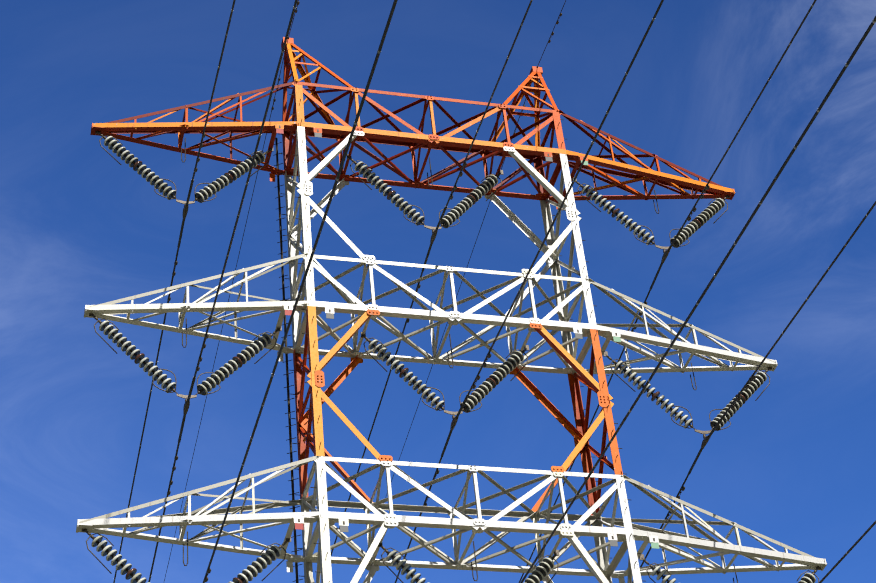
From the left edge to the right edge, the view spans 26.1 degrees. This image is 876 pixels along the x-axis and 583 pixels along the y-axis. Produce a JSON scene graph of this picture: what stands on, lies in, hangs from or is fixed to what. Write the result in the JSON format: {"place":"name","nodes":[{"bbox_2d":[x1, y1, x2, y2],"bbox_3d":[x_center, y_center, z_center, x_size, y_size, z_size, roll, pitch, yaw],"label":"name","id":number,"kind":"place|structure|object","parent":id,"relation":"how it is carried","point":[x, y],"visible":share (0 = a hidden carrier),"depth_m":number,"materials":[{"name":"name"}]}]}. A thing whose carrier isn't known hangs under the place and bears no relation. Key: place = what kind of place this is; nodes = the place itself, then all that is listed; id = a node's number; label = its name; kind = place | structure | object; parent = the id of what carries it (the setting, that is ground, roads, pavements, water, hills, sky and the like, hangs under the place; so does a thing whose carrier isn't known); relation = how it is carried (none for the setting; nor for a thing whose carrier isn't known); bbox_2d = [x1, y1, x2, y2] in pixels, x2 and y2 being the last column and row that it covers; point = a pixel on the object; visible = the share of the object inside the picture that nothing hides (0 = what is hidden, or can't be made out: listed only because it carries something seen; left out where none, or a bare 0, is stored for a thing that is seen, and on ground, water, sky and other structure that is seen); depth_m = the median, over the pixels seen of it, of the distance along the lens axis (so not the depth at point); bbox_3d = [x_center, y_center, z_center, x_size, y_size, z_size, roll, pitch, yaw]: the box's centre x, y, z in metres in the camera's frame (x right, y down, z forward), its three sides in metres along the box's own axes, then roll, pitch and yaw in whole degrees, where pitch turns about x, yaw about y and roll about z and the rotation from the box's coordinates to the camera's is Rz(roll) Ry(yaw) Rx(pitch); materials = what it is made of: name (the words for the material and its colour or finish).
{"place":"outdoors","nodes":[
{"label":"outdoors","id":0,"kind":"place"},
{"bbox_2d":[0,0,875,582],"label":"sky","id":1,"kind":"structure","parent":0,"point":[794,466],"materials":[{"name":"blue"}]},
{"label":"ground","id":2,"kind":"structure","parent":0,"visible":0},
{"bbox_2d":[76,37,826,582],"bbox_3d":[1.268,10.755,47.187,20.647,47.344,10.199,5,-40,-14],"label":"pylon","id":3,"kind":"object","parent":2,"relation":"on","point":[630,533],"visible":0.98,"depth_m":54.10,"materials":[{"name":"white metal"}]},
{"bbox_2d":[82,131,820,582],"bbox_3d":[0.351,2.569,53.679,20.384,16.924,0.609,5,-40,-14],"label":"insulators","id":4,"kind":"object","parent":3,"relation":"attached to","point":[264,339],"visible":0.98,"depth_m":54.59,"materials":[{"name":"ceramic"}]},
{"bbox_2d":[113,0,875,582],"bbox_3d":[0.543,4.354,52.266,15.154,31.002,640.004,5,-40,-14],"label":"power lines","id":5,"kind":"object","parent":3,"relation":"attached to","point":[701,196],"visible":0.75,"depth_m":46.89,"materials":[{"name":"metal"}]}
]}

